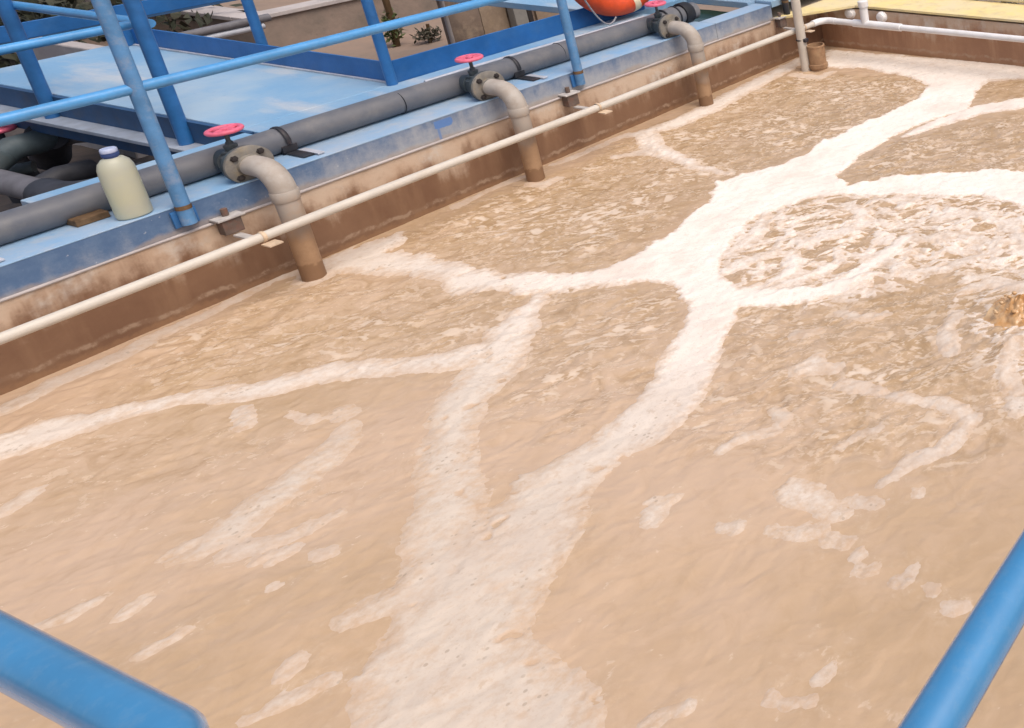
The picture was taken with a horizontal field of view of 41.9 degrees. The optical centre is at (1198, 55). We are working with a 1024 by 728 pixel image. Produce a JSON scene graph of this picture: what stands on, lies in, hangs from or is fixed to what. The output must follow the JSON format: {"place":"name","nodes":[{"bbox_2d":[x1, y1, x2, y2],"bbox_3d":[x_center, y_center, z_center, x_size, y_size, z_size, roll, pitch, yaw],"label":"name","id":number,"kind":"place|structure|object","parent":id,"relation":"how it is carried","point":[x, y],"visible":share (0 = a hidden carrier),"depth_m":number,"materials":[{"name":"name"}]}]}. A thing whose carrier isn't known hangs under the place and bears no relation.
{"place":"outdoors","nodes":[
{"label":"outdoors","id":0,"kind":"place"},
{"bbox_2d":[0,53,154,211],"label":"pit floor","id":1,"kind":"structure","parent":0,"point":[80,153],"depth_m":6.31,"materials":[{"name":"grey concrete"}]},
{"bbox_2d":[0,124,39,202],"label":"pit valve","id":2,"kind":"object","parent":1,"relation":"on","point":[7,128],"visible":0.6,"depth_m":5.44,"materials":[{"name":"pink paint"}]},
{"bbox_2d":[8,161,36,173],"bbox_3d":[-7.000,0.681,5.401,0.132,0.087,0.073,-15,23,-36],"label":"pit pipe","id":3,"kind":"object","parent":2,"relation":"attached to","point":[26,167],"visible":0.58,"depth_m":5.40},
{"bbox_2d":[24,126,71,169],"bbox_3d":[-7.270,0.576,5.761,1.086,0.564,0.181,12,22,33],"label":"pit pipe","id":4,"kind":"object","parent":1,"relation":"on","point":[59,153],"visible":0.46,"depth_m":5.63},
{"bbox_2d":[0,130,57,170],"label":"pit pipe","id":5,"kind":"object","parent":4,"relation":"attached to","point":[15,149],"visible":0.83,"depth_m":5.30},
{"bbox_2d":[0,169,40,199],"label":"pit pipe","id":6,"kind":"object","parent":5,"relation":"attached to","point":[14,184],"visible":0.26,"depth_m":4.74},
{"bbox_2d":[23,162,142,198],"bbox_3d":[-5.793,0.686,4.769,0.345,0.158,0.360,6,19,18],"label":"pit pipe","id":7,"kind":"object","parent":6,"relation":"attached to","point":[38,187],"visible":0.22,"depth_m":4.65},
{"bbox_2d":[66,139,85,145],"bbox_3d":[-6.812,0.490,5.580,0.252,0.161,0.170,-6,19,-16],"label":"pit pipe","id":8,"kind":"object","parent":4,"relation":"on","point":[71,141],"visible":0.16,"depth_m":5.51,"materials":[{"name":"black plastic"}]},
{"bbox_2d":[35,159,97,180],"bbox_3d":[-6.461,0.686,5.193,0.148,0.144,0.248,6,19,18],"label":"pit pipe","id":9,"kind":"object","parent":1,"relation":"on","point":[80,170],"visible":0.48,"depth_m":5.19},
{"bbox_2d":[32,37,147,158],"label":"concrete kerb","id":10,"kind":"structure","parent":1,"relation":"on","point":[55,50],"depth_m":6.22,"materials":[{"name":"grey concrete"}]},
{"bbox_2d":[0,0,194,145],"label":"guard railing","id":11,"kind":"object","parent":1,"relation":"on","point":[136,20],"visible":1,"depth_m":4.75,"materials":[{"name":"blue metal"}]},
{"bbox_2d":[205,23,265,37],"bbox_3d":[-8.277,-0.174,7.694,0.056,0.058,0.613,6,19,18],"label":"background pipe","id":12,"kind":"object","parent":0,"point":[236,31],"visible":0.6,"depth_m":7.76,"materials":[{"name":"white metal"}]},
{"bbox_2d":[179,13,271,35],"bbox_3d":[-8.295,-0.214,7.627,0.070,0.075,0.831,6,19,18],"label":"background pipe","id":13,"kind":"object","parent":12,"relation":"on","point":[222,27],"visible":0.66,"depth_m":7.70,"materials":[{"name":"grey metal"}]},
{"bbox_2d":[0,46,1023,727],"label":"water","id":14,"kind":"structure","parent":0,"point":[682,602],"depth_m":3.14,"materials":[{"name":"beige liquid"}]},
{"bbox_2d":[0,49,1023,727],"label":"foam","id":15,"kind":"object","parent":14,"relation":"on","point":[458,599],"visible":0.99,"depth_m":3.37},
{"bbox_2d":[790,0,809,71],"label":"standpipe","id":16,"kind":"object","parent":14,"relation":"in","point":[802,40],"visible":0.98,"depth_m":6.92,"materials":[{"name":"white plastic"}]},
{"bbox_2d":[806,42,827,71],"bbox_3d":[-2.942,0.126,7.074,0.140,0.450,0.140,6,19,18],"label":"pipe stub","id":17,"kind":"object","parent":14,"relation":"in","point":[818,62],"visible":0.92,"depth_m":6.99,"materials":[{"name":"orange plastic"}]},
{"bbox_2d":[983,291,1023,329],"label":"splash","id":18,"kind":"object","parent":14,"relation":"on","point":[1007,311],"visible":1,"depth_m":3.86,"materials":[{"name":"liquid"}]},
{"bbox_2d":[15,0,1023,59],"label":"ground","id":19,"kind":"structure","parent":0,"point":[363,47],"depth_m":9.37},
{"bbox_2d":[0,0,244,67],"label":"undergrowth","id":20,"kind":"object","parent":19,"relation":"on","point":[25,16],"visible":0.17,"depth_m":8.61,"materials":[{"name":"green plant"}]},
{"bbox_2d":[37,0,437,46],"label":"concrete basin","id":21,"kind":"object","parent":19,"relation":"on","point":[291,24],"visible":0.3,"depth_m":9.38,"materials":[{"name":"beige concrete"}]},
{"bbox_2d":[214,0,310,10],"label":"basin soil","id":22,"kind":"structure","parent":21,"relation":"in","point":[260,5],"depth_m":9.99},
{"bbox_2d":[380,0,405,46],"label":"leafy plant","id":23,"kind":"object","parent":19,"relation":"on","point":[394,36],"visible":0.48,"depth_m":9.21,"materials":[{"name":"green plant"}]},
{"bbox_2d":[0,0,823,395],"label":"tank wall","id":24,"kind":"structure","parent":19,"relation":"on","point":[52,270],"depth_m":4.49,"materials":[{"name":"concrete"}]},
{"bbox_2d":[67,209,109,226],"bbox_3d":[-4.669,0.671,3.811,0.155,0.029,0.100,6,19,18],"label":"pipe support","id":25,"kind":"object","parent":24,"relation":"on","point":[89,217],"visible":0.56,"depth_m":3.78,"materials":[{"name":"brown wood"}]},
{"bbox_2d":[96,146,152,219],"bbox_3d":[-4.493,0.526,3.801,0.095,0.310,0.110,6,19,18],"label":"plastic jug","id":26,"kind":"object","parent":24,"relation":"on","point":[122,184],"visible":1,"depth_m":3.78,"materials":[{"name":"beige plastic"}]},
{"bbox_2d":[209,207,283,247],"bbox_3d":[-4.209,0.756,4.032,0.321,0.135,0.096,6,19,18],"label":"pipe bracket","id":27,"kind":"object","parent":24,"relation":"attached to","point":[227,223],"visible":0.98,"depth_m":4.05,"materials":[{"name":"metal"}]},
{"bbox_2d":[0,0,1023,344],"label":"white pipe","id":28,"kind":"object","parent":27,"relation":"on","point":[32,326],"visible":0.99,"depth_m":4.56,"materials":[{"name":"plastic"}]},
{"bbox_2d":[270,126,324,157],"bbox_3d":[-4.419,0.407,4.431,0.315,0.132,0.080,6,19,18],"label":"pipe clamp","id":29,"kind":"object","parent":24,"relation":"on","point":[291,150],"visible":0.81,"depth_m":4.42,"materials":[{"name":"metal"}]},
{"bbox_2d":[0,2,700,245],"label":"air pipe","id":30,"kind":"object","parent":24,"relation":"on","point":[32,218],"visible":0.68,"depth_m":4.59,"materials":[{"name":"grey plastic"}]},
{"bbox_2d":[204,123,326,281],"bbox_3d":[-4.314,0.797,4.257,0.431,0.976,0.176,6,19,18],"label":"valve outlet","id":31,"kind":"object","parent":30,"relation":"attached to","point":[233,161],"visible":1,"depth_m":4.14,"materials":[{"name":"grey metal"}]},
{"bbox_2d":[454,53,544,181],"bbox_3d":[-3.973,0.473,5.224,0.431,0.976,0.176,6,19,18],"label":"valve outlet","id":32,"kind":"object","parent":30,"relation":"attached to","point":[481,85],"visible":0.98,"depth_m":5.10,"materials":[{"name":"grey metal"}]},
{"bbox_2d":[644,0,713,106],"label":"valve outlet","id":33,"kind":"object","parent":30,"relation":"attached to","point":[666,26],"visible":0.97,"depth_m":6.20,"materials":[{"name":"grey metal"}]},
{"bbox_2d":[0,0,789,205],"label":"walkway","id":34,"kind":"structure","parent":24,"relation":"on","point":[256,98],"depth_m":5.34,"materials":[{"name":"blue paint"}]},
{"bbox_2d":[0,85,253,155],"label":"steel beam","id":35,"kind":"structure","parent":34,"relation":"attached to","point":[107,125],"depth_m":5.06,"materials":[{"name":"blue metal"}]},
{"bbox_2d":[0,0,235,44],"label":"walkway beam","id":36,"kind":"structure","parent":35,"relation":"on","point":[49,26],"depth_m":6.54,"materials":[{"name":"metal"}]},
{"bbox_2d":[123,0,385,82],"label":"toe board","id":37,"kind":"object","parent":34,"relation":"on","point":[338,65],"visible":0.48,"depth_m":5.64,"materials":[{"name":"paint"}]},
{"bbox_2d":[361,0,644,85],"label":"toe board","id":38,"kind":"object","parent":34,"relation":"on","point":[396,71],"visible":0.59,"depth_m":5.68,"materials":[{"name":"paint"}]},
{"bbox_2d":[423,16,644,81],"bbox_3d":[-4.267,-0.066,5.958,0.037,0.021,1.452,6,20,19],"label":"hose","id":39,"kind":"object","parent":34,"relation":"on","point":[482,63],"visible":0.48,"depth_m":5.78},
{"bbox_2d":[0,0,789,228],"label":"guard railing","id":40,"kind":"object","parent":24,"relation":"on","point":[135,87],"visible":1,"depth_m":3.86,"materials":[{"name":"blue metal"}]},
{"bbox_2d":[575,0,648,24],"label":"life buoy","id":41,"kind":"object","parent":40,"relation":"hanging from","point":[615,8],"visible":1,"depth_m":6.43,"materials":[{"name":"orange plastic"}]},
{"bbox_2d":[503,56,547,80],"bbox_3d":[-4.060,0.066,5.450,0.315,0.132,0.080,6,19,18],"label":"pipe clamp","id":42,"kind":"object","parent":24,"relation":"on","point":[519,74],"visible":0.79,"depth_m":5.44,"materials":[{"name":"metal"}]},
{"bbox_2d":[558,87,612,113],"bbox_3d":[-3.694,0.265,5.494,0.321,0.135,0.096,6,19,18],"label":"pipe bracket","id":43,"kind":"object","parent":24,"relation":"attached to","point":[570,98],"visible":0.98,"depth_m":5.51,"materials":[{"name":"metal"}]},
{"bbox_2d":[694,9,726,21],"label":"green water","id":44,"kind":"structure","parent":24,"relation":"in","point":[706,14],"depth_m":7.03,"materials":[{"name":"green liquid"}]},
{"bbox_2d":[773,12,814,32],"bbox_3d":[-3.138,-0.264,7.072,0.321,0.135,0.096,6,19,18],"label":"pipe bracket","id":45,"kind":"object","parent":24,"relation":"attached to","point":[780,22],"visible":0.68,"depth_m":7.09,"materials":[{"name":"metal"}]},
{"bbox_2d":[409,24,441,43],"bbox_3d":[-7.950,-0.229,9.372,0.214,0.203,0.291,6,19,18],"label":"shrub","id":46,"kind":"object","parent":19,"relation":"on","point":[426,32],"visible":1,"depth_m":9.36,"materials":[{"name":"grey plant"}]},
{"bbox_2d":[439,1,454,43],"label":"slim pole","id":47,"kind":"object","parent":19,"relation":"on","point":[448,26],"depth_m":8.22,"materials":[{"name":"grey metal"}]},
{"bbox_2d":[436,0,558,44],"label":"panel wall","id":48,"kind":"structure","parent":19,"relation":"on","point":[474,23],"depth_m":8.58,"materials":[{"name":"grey concrete"}]},
{"bbox_2d":[820,8,1023,66],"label":"tank wall","id":49,"kind":"structure","parent":19,"relation":"on","point":[943,46],"depth_m":7.26,"materials":[{"name":"concrete"}]},
{"bbox_2d":[844,8,855,18],"bbox_3d":[-2.844,-0.347,7.426,0.089,0.090,0.040,6,19,18],"label":"wall cap","id":50,"kind":"object","parent":49,"relation":"attached to","point":[850,13],"visible":1,"depth_m":7.41,"materials":[{"name":"white plastic"}]},
{"bbox_2d":[876,11,886,21],"bbox_3d":[-2.554,-0.313,7.335,0.089,0.090,0.040,6,19,18],"label":"wall cap","id":51,"kind":"object","parent":49,"relation":"attached to","point":[881,16],"visible":0.93,"depth_m":7.32,"materials":[{"name":"white plastic"}]},
{"bbox_2d":[774,0,1023,22],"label":"yellow walkway","id":52,"kind":"structure","parent":49,"relation":"on","point":[998,11],"depth_m":7.32,"materials":[{"name":"paint"}]},
{"bbox_2d":[990,0,1023,2],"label":"cream pipe","id":53,"kind":"object","parent":52,"relation":"on","point":[1018,1],"depth_m":7.40,"materials":[{"name":"paint"}]},
{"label":"near walkway","id":54,"kind":"structure","parent":0,"visible":0},
{"bbox_2d":[0,609,209,727],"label":"guard railing","id":55,"kind":"object","parent":54,"relation":"on","point":[56,680],"visible":1,"depth_m":0.81,"materials":[{"name":"blue metal"}]},
{"bbox_2d":[897,529,1023,727],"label":"guard railing","id":56,"kind":"object","parent":54,"relation":"on","point":[953,691],"depth_m":0.83,"materials":[{"name":"blue metal"}]}
]}

